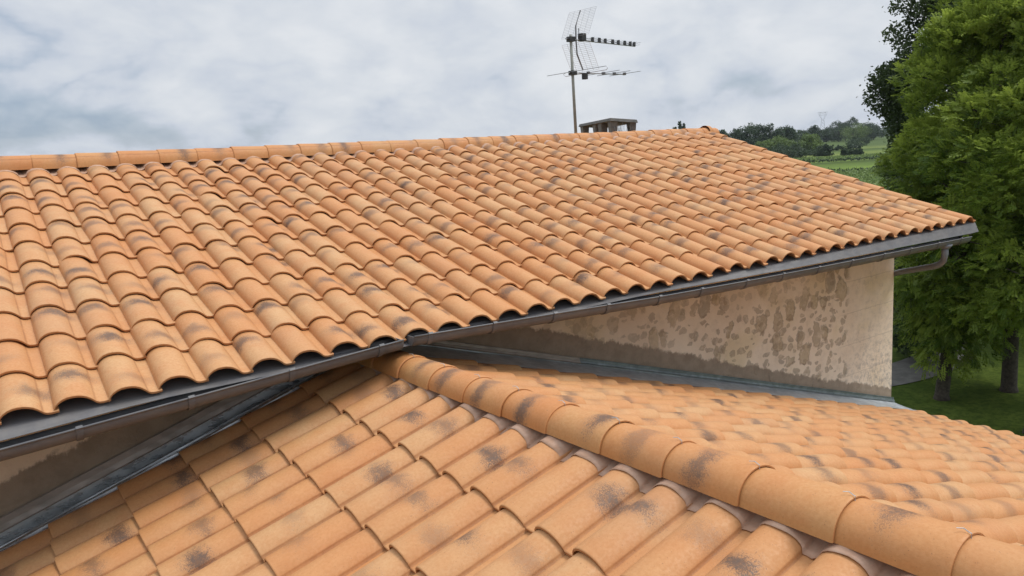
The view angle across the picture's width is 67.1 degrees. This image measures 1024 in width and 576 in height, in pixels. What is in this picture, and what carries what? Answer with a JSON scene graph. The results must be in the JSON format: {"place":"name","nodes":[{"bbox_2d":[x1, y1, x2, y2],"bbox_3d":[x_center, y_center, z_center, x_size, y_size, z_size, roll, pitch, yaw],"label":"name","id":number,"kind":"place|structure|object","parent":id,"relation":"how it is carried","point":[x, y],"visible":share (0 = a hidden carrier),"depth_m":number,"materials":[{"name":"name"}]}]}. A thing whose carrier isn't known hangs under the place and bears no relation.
{"place":"outdoors","nodes":[
{"label":"outdoors","id":0,"kind":"place"},
{"bbox_2d":[0,0,946,155],"label":"sky","id":1,"kind":"structure","parent":0,"point":[77,76],"materials":[{"name":"white"}]},
{"bbox_2d":[0,118,978,516],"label":"stone house","id":2,"kind":"structure","parent":0,"point":[146,294],"depth_m":6.57,"materials":[{"name":"ceramic"}]},
{"bbox_2d":[548,6,640,132],"bbox_3d":[1.486,-3.132,11.861,1.650,2.176,0.969,-10,12,-34],"label":"antenna mast","id":3,"kind":"object","parent":2,"relation":"on","point":[571,38],"visible":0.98,"depth_m":11.51,"materials":[{"name":"metal"}]},
{"bbox_2d":[761,136,1023,435],"bbox_3d":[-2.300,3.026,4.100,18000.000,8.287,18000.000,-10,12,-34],"label":"ground","id":4,"kind":"structure","parent":0,"point":[981,399],"depth_m":19.75,"materials":[{"name":"green plant"}]},
{"bbox_2d":[0,341,1023,575],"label":"building","id":5,"kind":"structure","parent":4,"relation":"on","point":[451,458],"depth_m":3.76,"materials":[{"name":"ceramic"}]},
{"bbox_2d":[677,121,681,128],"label":"poplar","id":6,"kind":"object","parent":4,"relation":"on","point":[680,125],"visible":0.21,"depth_m":286.73,"materials":[{"name":"green plant"}]},
{"bbox_2d":[719,129,729,137],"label":"tree","id":7,"kind":"object","parent":4,"relation":"on","point":[722,131],"visible":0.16,"depth_m":321.17,"materials":[{"name":"green plant"}]},
{"bbox_2d":[726,128,750,140],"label":"tree","id":8,"kind":"object","parent":4,"relation":"on","point":[737,135],"visible":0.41,"depth_m":322.71,"materials":[{"name":"green plant"}]},
{"bbox_2d":[731,122,762,145],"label":"tree","id":9,"kind":"object","parent":4,"relation":"on","point":[753,131],"visible":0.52,"depth_m":321.09,"materials":[{"name":"green plant"}]},
{"bbox_2d":[750,123,773,143],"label":"tree","id":10,"kind":"object","parent":4,"relation":"on","point":[768,135],"visible":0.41,"depth_m":324.59,"materials":[{"name":"green plant"}]},
{"bbox_2d":[756,123,784,142],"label":"tree","id":11,"kind":"object","parent":4,"relation":"on","point":[776,132],"visible":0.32,"depth_m":322.71,"materials":[{"name":"green plant"}]},
{"bbox_2d":[760,135,797,149],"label":"field tree","id":12,"kind":"object","parent":4,"relation":"on","point":[774,141],"visible":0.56,"depth_m":277.47,"materials":[{"name":"green plant"}]},
{"bbox_2d":[764,143,800,158],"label":"bush","id":13,"kind":"object","parent":4,"relation":"on","point":[784,150],"visible":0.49,"depth_m":237.42,"materials":[{"name":"green plant"}]},
{"bbox_2d":[766,125,799,141],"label":"tree","id":14,"kind":"object","parent":4,"relation":"on","point":[791,135],"visible":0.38,"depth_m":324.29,"materials":[{"name":"green plant"}]},
{"bbox_2d":[789,143,809,157],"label":"bush","id":15,"kind":"object","parent":4,"relation":"on","point":[801,150],"visible":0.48,"depth_m":241.00,"materials":[{"name":"green plant"}]},
{"bbox_2d":[795,130,811,143],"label":"tree","id":16,"kind":"object","parent":4,"relation":"on","point":[800,133],"visible":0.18,"depth_m":420.89,"materials":[{"name":"green plant"}]},
{"bbox_2d":[793,133,824,149],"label":"field tree","id":17,"kind":"object","parent":4,"relation":"on","point":[807,139],"visible":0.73,"depth_m":273.22,"materials":[{"name":"green plant"}]},
{"bbox_2d":[807,125,823,142],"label":"tree","id":18,"kind":"object","parent":4,"relation":"on","point":[814,129],"visible":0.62,"depth_m":455.67,"materials":[{"name":"green plant"}]},
{"bbox_2d":[810,145,834,155],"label":"bush","id":19,"kind":"object","parent":4,"relation":"on","point":[818,151],"visible":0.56,"depth_m":243.80,"materials":[{"name":"green plant"}]},
{"bbox_2d":[819,127,833,141],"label":"tree","id":20,"kind":"object","parent":4,"relation":"on","point":[824,139],"visible":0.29,"depth_m":508.22,"materials":[{"name":"green plant"}]},
{"bbox_2d":[821,143,832,155],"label":"bush","id":21,"kind":"object","parent":4,"relation":"on","point":[827,151],"visible":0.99,"depth_m":240.82,"materials":[{"name":"green plant"}]},
{"bbox_2d":[823,126,842,141],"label":"tree","id":22,"kind":"object","parent":4,"relation":"on","point":[828,128],"visible":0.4,"depth_m":505.79,"materials":[{"name":"green plant"}]},
{"bbox_2d":[827,121,852,141],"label":"tree","id":23,"kind":"object","parent":4,"relation":"on","point":[837,137],"visible":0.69,"depth_m":487.80,"materials":[{"name":"green plant"}]},
{"bbox_2d":[802,155,878,162],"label":"hedge","id":24,"kind":"object","parent":4,"relation":"on","point":[842,159],"visible":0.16,"depth_m":190.41,"materials":[{"name":"green plant"}]},
{"bbox_2d":[840,147,847,155],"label":"bush","id":25,"kind":"object","parent":4,"relation":"on","point":[843,151],"visible":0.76,"depth_m":230.77,"materials":[{"name":"green plant"}]},
{"bbox_2d":[826,144,862,150],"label":"hedge","id":26,"kind":"object","parent":4,"relation":"on","point":[839,147],"visible":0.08,"depth_m":300.83,"materials":[{"name":"green plant"}]},
{"bbox_2d":[835,122,856,140],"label":"tree","id":27,"kind":"object","parent":4,"relation":"on","point":[849,124],"visible":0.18,"depth_m":504.24,"materials":[{"name":"green plant"}]},
{"bbox_2d":[844,116,858,127],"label":"tree","id":28,"kind":"object","parent":4,"relation":"on","point":[853,119],"visible":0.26,"depth_m":538.32,"materials":[{"name":"green plant"}]},
{"bbox_2d":[847,147,856,154],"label":"bush","id":29,"kind":"object","parent":4,"relation":"on","point":[851,151],"visible":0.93,"depth_m":225.25,"materials":[{"name":"green plant"}]},
{"bbox_2d":[828,166,876,170],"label":"hedge","id":30,"kind":"object","parent":4,"relation":"on","point":[839,169],"visible":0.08,"depth_m":140.97,"materials":[{"name":"green plant"}]},
{"bbox_2d":[840,122,874,139],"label":"tree","id":31,"kind":"object","parent":4,"relation":"on","point":[860,131],"visible":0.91,"depth_m":464.18,"materials":[{"name":"green plant"}]},
{"bbox_2d":[845,136,872,145],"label":"tree","id":32,"kind":"object","parent":4,"relation":"on","point":[854,141],"visible":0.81,"depth_m":358.13,"materials":[{"name":"green plant"}]},
{"bbox_2d":[855,148,864,154],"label":"bush","id":33,"kind":"object","parent":4,"relation":"on","point":[859,151],"visible":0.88,"depth_m":224.47,"materials":[{"name":"green plant"}]},
{"bbox_2d":[848,122,879,139],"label":"tree","id":34,"kind":"object","parent":4,"relation":"on","point":[870,125],"visible":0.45,"depth_m":470.57,"materials":[{"name":"green plant"}]},
{"bbox_2d":[794,152,953,189],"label":"vine rows","id":35,"kind":"object","parent":4,"relation":"on","point":[860,177],"visible":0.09,"depth_m":131.66,"materials":[{"name":"green plant"}]},
{"bbox_2d":[862,123,886,139],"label":"tree","id":36,"kind":"object","parent":4,"relation":"on","point":[880,131],"visible":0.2,"depth_m":476.17,"materials":[{"name":"green plant"}]},
{"bbox_2d":[887,173,981,360],"bbox_3d":[12.003,-0.714,22.125,3.344,5.986,3.728,-2,10,9],"label":"dark tree","id":37,"kind":"object","parent":4,"relation":"on","point":[895,344],"visible":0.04,"depth_m":21.95,"materials":[{"name":"green plant"}]},
{"bbox_2d":[856,0,1015,218],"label":"dark tree","id":38,"kind":"object","parent":4,"relation":"on","point":[891,107],"visible":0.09,"depth_m":24.85,"materials":[{"name":"green plant"}]},
{"bbox_2d":[869,0,1023,400],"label":"locust tree","id":39,"kind":"object","parent":4,"relation":"on","point":[955,27],"visible":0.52,"depth_m":17.80,"materials":[{"name":"green plant"}]},
{"bbox_2d":[889,0,1023,392],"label":"locust tree","id":40,"kind":"object","parent":4,"relation":"on","point":[1009,377],"visible":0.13,"depth_m":18.51,"materials":[{"name":"green plant"}]},
{"bbox_2d":[913,1,1023,433],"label":"locust tree","id":41,"kind":"object","parent":4,"relation":"on","point":[997,288],"visible":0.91,"depth_m":15.83,"materials":[{"name":"green plant"}]},
{"bbox_2d":[891,342,969,385],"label":"path","id":42,"kind":"structure","parent":0,"point":[903,372],"depth_m":21.58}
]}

